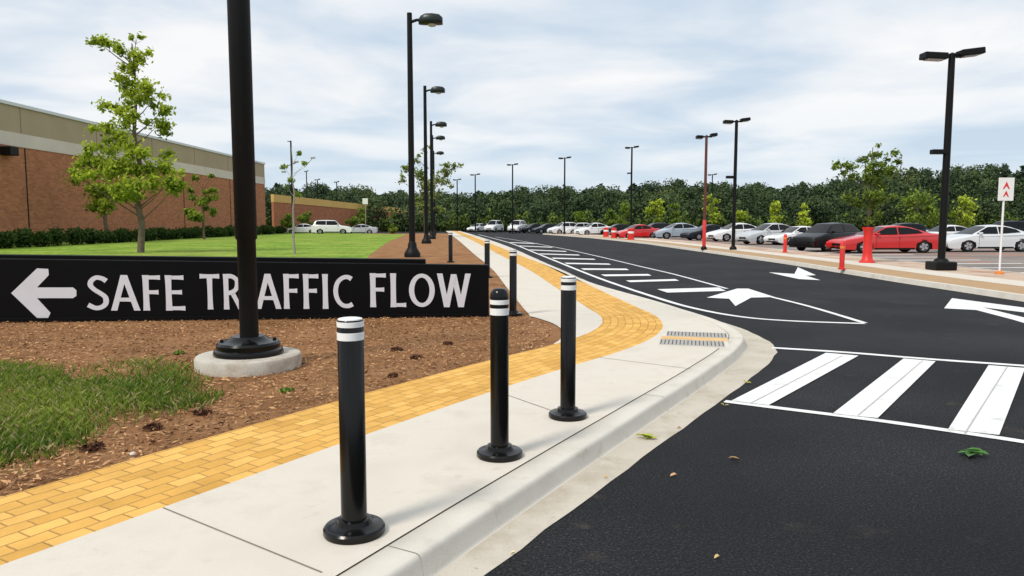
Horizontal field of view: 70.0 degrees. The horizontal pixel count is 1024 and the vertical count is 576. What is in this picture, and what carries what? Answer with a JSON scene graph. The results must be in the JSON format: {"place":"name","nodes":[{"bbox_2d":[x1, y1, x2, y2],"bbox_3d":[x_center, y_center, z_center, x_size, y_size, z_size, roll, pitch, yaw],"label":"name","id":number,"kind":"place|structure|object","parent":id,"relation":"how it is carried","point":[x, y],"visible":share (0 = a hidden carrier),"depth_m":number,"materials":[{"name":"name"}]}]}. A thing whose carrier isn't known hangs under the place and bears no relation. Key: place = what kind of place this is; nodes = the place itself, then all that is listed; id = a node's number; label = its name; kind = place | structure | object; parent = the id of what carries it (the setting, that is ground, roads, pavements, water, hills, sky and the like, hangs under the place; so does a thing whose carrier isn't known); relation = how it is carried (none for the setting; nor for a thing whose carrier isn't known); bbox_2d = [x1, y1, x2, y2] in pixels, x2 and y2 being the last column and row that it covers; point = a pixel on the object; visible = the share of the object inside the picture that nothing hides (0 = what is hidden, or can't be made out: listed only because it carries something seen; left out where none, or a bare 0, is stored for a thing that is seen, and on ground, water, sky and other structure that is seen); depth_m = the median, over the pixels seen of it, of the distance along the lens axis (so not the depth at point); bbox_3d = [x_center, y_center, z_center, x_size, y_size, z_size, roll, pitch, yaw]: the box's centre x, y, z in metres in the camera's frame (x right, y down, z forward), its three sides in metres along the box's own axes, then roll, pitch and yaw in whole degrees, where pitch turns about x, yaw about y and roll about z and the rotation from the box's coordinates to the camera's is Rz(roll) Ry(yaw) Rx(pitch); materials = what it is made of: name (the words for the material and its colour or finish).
{"place":"outdoors","nodes":[
{"label":"outdoors","id":0,"kind":"place"},
{"bbox_2d":[0,233,403,257],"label":"lawn","id":1,"kind":"structure","parent":0,"point":[336,245],"depth_m":45.12,"materials":[{"name":"plant"}]},
{"bbox_2d":[0,230,18,248],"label":"shrub","id":2,"kind":"object","parent":1,"relation":"on","point":[8,239],"visible":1,"depth_m":43.13,"materials":[{"name":"green plant"}]},
{"bbox_2d":[11,227,37,247],"bbox_3d":[-30.311,-3.068,45.186,1.701,1.393,1.665,0,5,0],"label":"shrub","id":3,"kind":"object","parent":1,"relation":"on","point":[25,237],"visible":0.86,"depth_m":45.06,"materials":[{"name":"green plant"}]},
{"bbox_2d":[32,230,53,246],"bbox_3d":[-29.967,-3.115,46.624,1.324,1.183,1.589,0,5,0],"label":"shrub","id":4,"kind":"object","parent":1,"relation":"on","point":[43,238],"visible":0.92,"depth_m":46.42,"materials":[{"name":"green plant"}]},
{"bbox_2d":[47,226,69,245],"bbox_3d":[-30.301,-3.416,48.553,1.500,1.406,1.987,-5,7,-43],"label":"shrub","id":5,"kind":"object","parent":1,"relation":"on","point":[59,236],"visible":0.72,"depth_m":48.27,"materials":[{"name":"green plant"}]},
{"bbox_2d":[64,226,88,244],"bbox_3d":[-30.214,-3.565,50.641,1.543,1.444,1.910,0,5,0],"label":"shrub","id":6,"kind":"object","parent":1,"relation":"on","point":[77,235],"visible":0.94,"depth_m":50.36,"materials":[{"name":"green plant"}]},
{"bbox_2d":[61,155,121,242],"bbox_3d":[-30.931,-6.700,54.768,4.301,6.753,3.404,0,5,0],"label":"young tree","id":7,"kind":"object","parent":1,"relation":"on","point":[99,204],"visible":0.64,"depth_m":54.21,"materials":[{"name":"green plant"}]},
{"bbox_2d":[84,227,103,243],"bbox_3d":[-30.134,-3.717,52.270,1.916,1.292,1.387,-5,7,-42],"label":"shrub","id":8,"kind":"object","parent":1,"relation":"on","point":[93,236],"visible":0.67,"depth_m":52.11,"materials":[{"name":"green plant"}]},
{"bbox_2d":[98,229,117,242],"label":"shrub","id":9,"kind":"object","parent":1,"relation":"on","point":[109,236],"visible":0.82,"depth_m":54.22,"materials":[{"name":"green plant"}]},
{"bbox_2d":[113,228,128,242],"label":"shrub","id":10,"kind":"object","parent":1,"relation":"on","point":[122,237],"visible":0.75,"depth_m":55.92,"materials":[{"name":"green plant"}]},
{"bbox_2d":[118,227,137,241],"bbox_3d":[-30.368,-4.151,57.530,1.818,1.280,1.544,0,5,0],"label":"shrub","id":11,"kind":"object","parent":1,"relation":"on","point":[130,237],"visible":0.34,"depth_m":57.49,"materials":[{"name":"green plant"}]},
{"bbox_2d":[67,31,191,252],"bbox_3d":[-19.262,-7.282,36.816,5.317,11.150,4.470,-3,6,-33],"label":"young tree","id":12,"kind":"object","parent":1,"relation":"on","point":[126,188],"visible":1,"depth_m":36.74,"materials":[{"name":"green plant"}]},
{"bbox_2d":[152,227,169,239],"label":"shrub","id":13,"kind":"object","parent":1,"relation":"on","point":[161,233],"visible":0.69,"depth_m":63.48,"materials":[{"name":"green plant"}]},
{"bbox_2d":[177,227,193,238],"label":"shrub","id":14,"kind":"object","parent":1,"relation":"on","point":[184,231],"visible":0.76,"depth_m":68.58,"materials":[{"name":"green plant"}]},
{"bbox_2d":[181,172,219,239],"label":"tree","id":15,"kind":"object","parent":1,"relation":"on","point":[191,214],"visible":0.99,"depth_m":65.32,"materials":[{"name":"green plant"}]},
{"bbox_2d":[199,225,216,237],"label":"shrub","id":16,"kind":"object","parent":1,"relation":"on","point":[208,233],"visible":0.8,"depth_m":74.37,"materials":[{"name":"green plant"}]},
{"bbox_2d":[280,213,295,233],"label":"shrub","id":17,"kind":"object","parent":1,"relation":"on","point":[286,221],"visible":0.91,"depth_m":99.50,"materials":[{"name":"green plant"}]},
{"bbox_2d":[280,147,308,253],"bbox_3d":[-10.520,-4.182,35.490,1.455,5.190,0.524,1,5,10],"label":"sapling","id":18,"kind":"object","parent":1,"relation":"on","point":[291,180],"visible":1,"depth_m":35.40,"materials":[{"name":"green plant"}]},
{"bbox_2d":[279,141,314,224],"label":"utility pole","id":19,"kind":"object","parent":1,"relation":"on","point":[291,170],"visible":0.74,"depth_m":74.14,"materials":[{"name":"metal"}]},
{"bbox_2d":[0,233,560,496],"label":"planting bed","id":20,"kind":"object","parent":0,"point":[436,251],"visible":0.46,"depth_m":8.67,"materials":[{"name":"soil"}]},
{"bbox_2d":[78,441,106,451],"bbox_3d":[-2.885,1.087,5.030,0.174,0.068,0.182,0,5,0],"label":"earth clump","id":21,"kind":"object","parent":20,"relation":"on","point":[86,447],"visible":0.99,"depth_m":5.01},
{"bbox_2d":[0,354,234,473],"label":"grass","id":22,"kind":"structure","parent":20,"relation":"on","point":[52,391],"depth_m":6.28,"materials":[{"name":"green plant"}]},
{"bbox_2d":[141,421,162,430],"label":"earth clump","id":23,"kind":"object","parent":20,"relation":"on","point":[152,425],"visible":0.99,"depth_m":5.52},
{"bbox_2d":[0,254,488,322],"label":"sign wall","id":24,"kind":"structure","parent":20,"relation":"on","point":[71,288],"depth_m":11.69,"materials":[{"name":"metal"}]},
{"bbox_2d":[194,0,301,376],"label":"lamp post","id":25,"kind":"object","parent":20,"relation":"on","point":[249,350],"visible":1,"depth_m":7.64,"materials":[{"name":"metal"}]},
{"bbox_2d":[404,12,442,256],"bbox_3d":[-3.937,-6.699,32.364,1.810,10.662,0.740,0,5,0],"label":"lamp post","id":26,"kind":"object","parent":20,"relation":"on","point":[430,20],"visible":1,"depth_m":32.21,"materials":[{"name":"black metal"}]},
{"bbox_2d":[395,145,463,214],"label":"young tree","id":27,"kind":"object","parent":20,"relation":"on","point":[419,175],"visible":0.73,"depth_m":77.45,"materials":[{"name":"green plant"}]},
{"bbox_2d":[421,86,444,243],"bbox_3d":[-5.730,-8.902,53.076,1.810,11.336,0.740,0,5,0],"label":"lamp post","id":28,"kind":"object","parent":20,"relation":"on","point":[436,90],"visible":1,"depth_m":52.94,"materials":[{"name":"black metal"}]},
{"bbox_2d":[429,121,446,238],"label":"lamp post","id":29,"kind":"object","parent":20,"relation":"on","point":[440,125],"visible":0.94,"depth_m":67.25,"materials":[{"name":"black metal"}]},
{"bbox_2d":[447,232,454,261],"bbox_3d":[-2.389,-1.590,28.443,0.308,1.168,0.308,0,5,0],"label":"bollard","id":30,"kind":"object","parent":20,"relation":"on","point":[450,240],"visible":1,"depth_m":28.38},
{"bbox_2d":[484,239,492,277],"bbox_3d":[-0.699,-0.835,20.596,0.308,1.071,0.308,0,5,0],"label":"bollard","id":31,"kind":"object","parent":20,"relation":"on","point":[487,249],"visible":0.72,"depth_m":20.53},
{"bbox_2d":[509,249,521,315],"bbox_3d":[0.019,-0.096,12.212,0.308,1.102,0.308,0,5,0],"label":"bollard","id":32,"kind":"object","parent":20,"relation":"on","point":[513,310],"visible":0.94,"depth_m":12.16,"materials":[{"name":"metal"}]},
{"bbox_2d":[0,231,662,564],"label":"paver path","id":33,"kind":"structure","parent":0,"point":[40,518],"depth_m":5.01,"materials":[{"name":"brick"}]},
{"bbox_2d":[0,231,727,575],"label":"sidewalk","id":34,"kind":"structure","parent":0,"point":[420,469],"depth_m":4.23,"materials":[{"name":"concrete"}]},
{"bbox_2d":[323,317,385,544],"bbox_3d":[-0.791,0.685,3.623,0.308,1.085,0.308,0,5,0],"label":"bollard","id":35,"kind":"object","parent":34,"relation":"on","point":[354,523],"visible":1,"depth_m":3.57,"materials":[{"name":"metal"}]},
{"bbox_2d":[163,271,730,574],"bbox_3d":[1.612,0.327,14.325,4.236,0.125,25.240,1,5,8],"label":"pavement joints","id":36,"kind":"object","parent":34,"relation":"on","point":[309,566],"visible":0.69,"depth_m":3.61,"materials":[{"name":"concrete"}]},
{"bbox_2d":[477,288,522,462],"bbox_3d":[-0.083,0.559,4.825,0.308,1.122,0.308,0,5,0],"label":"bollard","id":37,"kind":"object","parent":34,"relation":"on","point":[499,448],"visible":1,"depth_m":4.78,"materials":[{"name":"metal"}]},
{"bbox_2d":[548,276,586,421],"bbox_3d":[0.445,0.469,5.797,0.308,1.128,0.308,0,5,0],"label":"bollard","id":38,"kind":"object","parent":34,"relation":"on","point":[567,410],"visible":1,"depth_m":5.75,"materials":[{"name":"metal"}]},
{"bbox_2d":[659,331,729,348],"bbox_3d":[2.424,0.674,9.726,0.860,0.014,1.300,1,5,14],"label":"drain grate","id":39,"kind":"object","parent":34,"relation":"on","point":[695,339],"visible":1,"depth_m":9.63,"materials":[{"name":"metal"}]},
{"bbox_2d":[0,0,1023,203],"label":"sky","id":40,"kind":"structure","parent":0,"point":[531,84],"materials":[{"name":"white"}]},
{"bbox_2d":[446,231,601,343],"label":"walk","id":41,"kind":"structure","parent":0,"point":[539,297],"depth_m":15.52,"materials":[{"name":"concrete"}]},
{"bbox_2d":[324,231,1023,575],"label":"road","id":42,"kind":"structure","parent":0,"point":[791,493],"depth_m":5.18,"materials":[{"name":"asphalt"}]},
{"bbox_2d":[286,224,316,232],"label":"parked car","id":43,"kind":"object","parent":42,"relation":"on","point":[302,228],"visible":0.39,"depth_m":102.84,"materials":[{"name":"paint"}]},
{"bbox_2d":[311,220,351,233],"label":"parked car","id":44,"kind":"object","parent":42,"relation":"on","point":[320,226],"visible":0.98,"depth_m":98.81,"materials":[{"name":"paint"}]},
{"bbox_2d":[346,224,377,232],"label":"parked car","id":45,"kind":"object","parent":42,"relation":"on","point":[359,228],"visible":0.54,"depth_m":102.92,"materials":[{"name":"paint"}]},
{"bbox_2d":[484,220,503,231],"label":"parked car","id":46,"kind":"object","parent":42,"relation":"on","point":[493,225],"visible":1,"depth_m":120.43,"materials":[{"name":"paint"}]},
{"bbox_2d":[507,220,526,232],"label":"parked car","id":47,"kind":"object","parent":42,"relation":"on","point":[518,225],"visible":0.86,"depth_m":113.85,"materials":[{"name":"paint"}]},
{"bbox_2d":[531,223,555,233],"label":"parked car","id":48,"kind":"object","parent":42,"relation":"on","point":[541,229],"visible":0.59,"depth_m":108.33,"materials":[{"name":"paint"}]},
{"bbox_2d":[340,231,746,575],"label":"curb","id":49,"kind":"structure","parent":42,"relation":"on","point":[443,541],"depth_m":4.49,"materials":[{"name":"concrete"}]},
{"bbox_2d":[338,258,728,575],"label":"curb joint","id":50,"kind":"object","parent":49,"relation":"on","point":[506,474],"visible":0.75,"depth_m":4.37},
{"bbox_2d":[547,222,575,233],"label":"parked car","id":51,"kind":"object","parent":42,"relation":"on","point":[558,228],"visible":0.64,"depth_m":98.42,"materials":[{"name":"paint"}]},
{"bbox_2d":[566,223,588,233],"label":"parked car","id":52,"kind":"object","parent":42,"relation":"on","point":[570,230],"visible":0.48,"depth_m":98.37,"materials":[{"name":"paint"}]},
{"bbox_2d":[574,223,610,235],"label":"parked car","id":53,"kind":"object","parent":42,"relation":"on","point":[592,228],"visible":0.69,"depth_m":90.20,"materials":[{"name":"paint"}]},
{"bbox_2d":[436,247,776,575],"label":"gutter","id":54,"kind":"object","parent":42,"relation":"on","point":[516,535],"visible":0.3,"depth_m":4.97,"materials":[{"name":"concrete"}]},
{"bbox_2d":[510,242,724,291],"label":"hatch stripes","id":55,"kind":"object","parent":42,"relation":"on","point":[692,289],"visible":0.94,"depth_m":23.07,"materials":[{"name":"paint"}]},
{"bbox_2d":[617,224,659,237],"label":"parked car","id":56,"kind":"object","parent":42,"relation":"on","point":[643,231],"visible":0.72,"depth_m":72.11,"materials":[{"name":"paint"}]},
{"bbox_2d":[482,235,864,323],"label":"lane lines","id":57,"kind":"object","parent":42,"relation":"on","point":[665,299],"visible":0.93,"depth_m":18.27,"materials":[{"name":"paint"}]},
{"bbox_2d":[543,233,1023,301],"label":"island curb face","id":58,"kind":"object","parent":42,"relation":"on","point":[1009,296],"visible":0.89,"depth_m":22.07},
{"bbox_2d":[544,233,1023,294],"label":"island curb","id":59,"kind":"structure","parent":42,"relation":"on","point":[861,271],"depth_m":21.75,"materials":[{"name":"concrete"}]},
{"bbox_2d":[695,133,717,249],"bbox_3d":[10.832,-5.391,40.998,1.148,6.489,0.420,0,5,0],"label":"lamp post","id":60,"kind":"object","parent":59,"relation":"on","point":[704,247],"visible":1,"depth_m":40.91,"materials":[{"name":"metal"}]},
{"bbox_2d":[838,241,845,269],"bbox_3d":[10.857,-1.081,24.043,0.240,0.943,0.240,0,5,0],"label":"red bollard","id":61,"kind":"object","parent":59,"relation":"on","point":[842,257],"visible":1,"depth_m":23.98,"materials":[{"name":"paint"}]},
{"bbox_2d":[707,289,866,322],"bbox_3d":[5.157,0.298,15.334,1.650,0.001,6.326,0,5,0],"label":"lane arrow","id":62,"kind":"object","parent":42,"relation":"on","point":[736,296],"visible":1,"depth_m":16.51,"materials":[{"name":"paint"}]},
{"bbox_2d":[770,267,817,279],"bbox_3d":[9.264,-0.515,24.414,1.331,0.001,6.364,1,5,14],"label":"lane arrow","id":63,"kind":"object","parent":42,"relation":"on","point":[800,273],"visible":1,"depth_m":23.51,"materials":[{"name":"paint"}]},
{"bbox_2d":[724,347,1023,442],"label":"crosswalk border","id":64,"kind":"object","parent":42,"relation":"on","point":[896,422],"visible":1,"depth_m":6.46,"materials":[{"name":"paint"}]},
{"bbox_2d":[731,353,1023,434],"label":"crosswalk stripes","id":65,"kind":"object","parent":42,"relation":"on","point":[990,418],"visible":1,"depth_m":7.29,"materials":[{"name":"paint"}]},
{"bbox_2d":[751,356,1006,432],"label":"stripe seams","id":66,"kind":"object","parent":65,"relation":"on","point":[898,381],"visible":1,"depth_m":7.23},
{"bbox_2d":[958,447,989,455],"bbox_3d":[3.310,1.183,5.276,0.183,0.038,0.175,0,5,0],"label":"fallen leaf","id":67,"kind":"object","parent":42,"relation":"on","point":[974,450],"visible":1,"depth_m":5.28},
{"bbox_2d":[945,298,1023,322],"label":"lane arrow","id":68,"kind":"object","parent":42,"relation":"on","point":[953,303],"visible":1,"depth_m":14.42,"materials":[{"name":"paint"}]},
{"bbox_2d":[545,233,1023,293],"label":"island paver path","id":69,"kind":"structure","parent":0,"point":[977,284],"depth_m":23.08,"materials":[{"name":"concrete"}]},
{"bbox_2d":[556,233,1023,285],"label":"island walk","id":70,"kind":"structure","parent":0,"point":[973,277],"depth_m":25.08,"materials":[{"name":"concrete"}]},
{"bbox_2d":[723,117,750,249],"bbox_3d":[12.483,-5.810,40.960,1.447,7.329,0.420,0,5,0],"label":"lamp post","id":71,"kind":"object","parent":70,"relation":"on","point":[734,178],"visible":1,"depth_m":40.84,"materials":[{"name":"metal"}]},
{"bbox_2d":[565,233,1023,280],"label":"island bed","id":72,"kind":"object","parent":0,"point":[990,273],"visible":0.68,"depth_m":28.94,"materials":[{"name":"concrete"}]},
{"bbox_2d":[859,227,874,262],"bbox_3d":[13.639,-1.650,28.038,0.580,1.360,0.580,0,5,0],"label":"bollard","id":73,"kind":"object","parent":72,"relation":"on","point":[867,256],"visible":0.97,"depth_m":27.90,"materials":[{"name":"red paint"}]},
{"bbox_2d":[830,142,902,226],"bbox_3d":[13.587,-3.841,27.747,2.582,3.343,1.713,-1,5,-13],"label":"potted tree","id":74,"kind":"object","parent":73,"relation":"in","point":[876,181],"visible":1,"depth_m":27.63,"materials":[{"name":"green plant"}]},
{"bbox_2d":[919,47,985,270],"bbox_3d":[13.953,-4.094,23.486,1.889,7.045,0.680,0,5,0],"label":"lamp post","id":75,"kind":"object","parent":72,"relation":"on","point":[940,262],"visible":1,"depth_m":23.37,"materials":[{"name":"metal"}]},
{"bbox_2d":[995,178,1014,273],"bbox_3d":[14.687,-1.848,21.846,0.426,2.865,0.240,2,6,24],"label":"road sign","id":76,"kind":"object","parent":72,"relation":"on","point":[1005,189],"visible":1,"depth_m":21.74,"materials":[{"name":"white plastic"}]},
{"bbox_2d":[597,234,1023,271],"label":"parking lot","id":77,"kind":"structure","parent":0,"point":[1009,255],"depth_m":36.93,"materials":[{"name":"asphalt"}]},
{"bbox_2d":[625,146,638,225],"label":"lamp post","id":78,"kind":"object","parent":77,"relation":"on","point":[631,181],"visible":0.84,"depth_m":83.15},
{"bbox_2d":[653,223,697,238],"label":"parked car","id":79,"kind":"object","parent":77,"relation":"on","point":[673,230],"visible":0.65,"depth_m":71.92,"materials":[{"name":"paint"}]},
{"bbox_2d":[680,224,722,239],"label":"parked car","id":80,"kind":"object","parent":77,"relation":"on","point":[696,233],"visible":0.43,"depth_m":67.46,"materials":[{"name":"paint"}]},
{"bbox_2d":[706,223,755,241],"bbox_3d":[19.687,-4.918,64.230,5.292,1.624,2.060,-2,5,-17],"label":"parked car","id":81,"kind":"object","parent":77,"relation":"on","point":[724,233],"visible":0.55,"depth_m":63.38,"materials":[{"name":"paint"}]},
{"bbox_2d":[735,223,790,244],"bbox_3d":[19.750,-4.176,55.986,5.292,1.624,2.060,-2,5,-20],"label":"parked car","id":82,"kind":"object","parent":77,"relation":"on","point":[758,234],"visible":0.52,"depth_m":55.10,"materials":[{"name":"paint"}]},
{"bbox_2d":[763,226,810,244],"bbox_3d":[21.358,-3.939,54.594,4.900,1.403,2.060,-2,5,-18],"label":"parked car","id":83,"kind":"object","parent":77,"relation":"on","point":[777,238],"visible":0.37,"depth_m":53.83,"materials":[{"name":"paint"}]},
{"bbox_2d":[789,223,860,251],"bbox_3d":[18.466,-3.001,42.794,4.860,1.649,2.101,-3,6,-32],"label":"parked car","id":84,"kind":"object","parent":77,"relation":"on","point":[819,235],"visible":0.56,"depth_m":41.94,"materials":[{"name":"paint"}]},
{"bbox_2d":[826,225,938,252],"bbox_3d":[20.617,-2.716,40.419,5.978,1.506,2.060,-1,5,-6],"label":"parked car","id":85,"kind":"object","parent":77,"relation":"on","point":[895,237],"visible":0.84,"depth_m":39.68,"materials":[{"name":"paint"}]},
{"bbox_2d":[892,223,929,231],"bbox_3d":[31.363,-4.445,59.016,4.500,1.616,2.060,0,5,-4],"label":"parked car","id":86,"kind":"object","parent":77,"relation":"on","point":[922,227],"visible":0.05,"depth_m":58.37,"materials":[{"name":"paint"}]},
{"bbox_2d":[817,250,1023,272],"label":"parking lines","id":87,"kind":"object","parent":77,"relation":"on","point":[957,263],"visible":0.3,"depth_m":29.69,"materials":[{"name":"paint"}]},
{"bbox_2d":[926,225,966,234],"bbox_3d":[33.204,-4.102,55.992,4.900,1.476,2.060,-1,5,-8],"label":"parked car","id":88,"kind":"object","parent":77,"relation":"on","point":[952,229],"visible":0.08,"depth_m":55.34,"materials":[{"name":"paint"}]},
{"bbox_2d":[946,225,1023,251],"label":"parked car","id":89,"kind":"object","parent":77,"relation":"on","point":[969,239],"visible":0.85,"depth_m":41.16,"materials":[{"name":"paint"}]},
{"bbox_2d":[992,221,1023,230],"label":"parked car","id":90,"kind":"object","parent":77,"relation":"on","point":[1019,225],"visible":0.08,"depth_m":61.70,"materials":[{"name":"paint"}]},
{"label":"ground","id":91,"kind":"structure","parent":0,"visible":0},
{"bbox_2d":[0,99,265,242],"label":"brick building","id":92,"kind":"structure","parent":91,"relation":"on","point":[38,151],"depth_m":58.28,"materials":[{"name":"brick"}]},
{"bbox_2d":[297,211,312,224],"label":"shrub","id":93,"kind":"object","parent":91,"relation":"on","point":[306,216],"visible":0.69,"depth_m":111.26,"materials":[{"name":"green plant"}]},
{"bbox_2d":[271,194,422,230],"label":"brick wall","id":94,"kind":"structure","parent":91,"relation":"on","point":[337,211],"depth_m":119.96,"materials":[{"name":"brick"}]},
{"bbox_2d":[356,205,367,224],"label":"background tree","id":95,"kind":"object","parent":91,"relation":"on","point":[360,214],"visible":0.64,"depth_m":127.30,"materials":[{"name":"green plant"}]},
{"bbox_2d":[573,211,585,222],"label":"background tree","id":96,"kind":"object","parent":91,"relation":"on","point":[579,217],"visible":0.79,"depth_m":118.93,"materials":[{"name":"green plant"}]},
{"bbox_2d":[604,208,617,225],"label":"background tree","id":97,"kind":"object","parent":91,"relation":"on","point":[610,215],"visible":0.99,"depth_m":123.16,"materials":[{"name":"green plant"}]},
{"bbox_2d":[616,200,633,224],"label":"background tree","id":98,"kind":"object","parent":91,"relation":"on","point":[625,208],"visible":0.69,"depth_m":121.19,"materials":[{"name":"green plant"}]},
{"bbox_2d":[265,163,1023,231],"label":"woodland","id":99,"kind":"object","parent":91,"relation":"on","point":[754,201],"visible":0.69,"depth_m":142.89,"materials":[{"name":"plant"}]},
{"bbox_2d":[641,198,665,222],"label":"background tree","id":100,"kind":"object","parent":91,"relation":"on","point":[660,211],"visible":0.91,"depth_m":116.99,"materials":[{"name":"green plant"}]},
{"bbox_2d":[667,202,682,223],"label":"background tree","id":101,"kind":"object","parent":91,"relation":"on","point":[676,213],"visible":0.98,"depth_m":123.24,"materials":[{"name":"green plant"}]},
{"bbox_2d":[702,193,721,224],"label":"background tree","id":102,"kind":"object","parent":91,"relation":"on","point":[713,217],"visible":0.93,"depth_m":111.25,"materials":[{"name":"green plant"}]},
{"bbox_2d":[736,210,748,222],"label":"background tree","id":103,"kind":"object","parent":91,"relation":"on","point":[741,217],"visible":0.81,"depth_m":111.09,"materials":[{"name":"green plant"}]},
{"bbox_2d":[767,200,782,222],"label":"background tree","id":104,"kind":"object","parent":91,"relation":"on","point":[775,207],"visible":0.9,"depth_m":102.96,"materials":[{"name":"green plant"}]},
{"bbox_2d":[795,202,812,226],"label":"background tree","id":105,"kind":"object","parent":91,"relation":"on","point":[804,219],"visible":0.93,"depth_m":99.09,"materials":[{"name":"green plant"}]},
{"bbox_2d":[889,187,951,227],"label":"background tree","id":106,"kind":"object","parent":91,"relation":"on","point":[911,204],"visible":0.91,"depth_m":87.00,"materials":[{"name":"green plant"}]},
{"bbox_2d":[948,194,978,227],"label":"background tree","id":107,"kind":"object","parent":91,"relation":"on","point":[967,205],"visible":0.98,"depth_m":83.56,"materials":[{"name":"green plant"}]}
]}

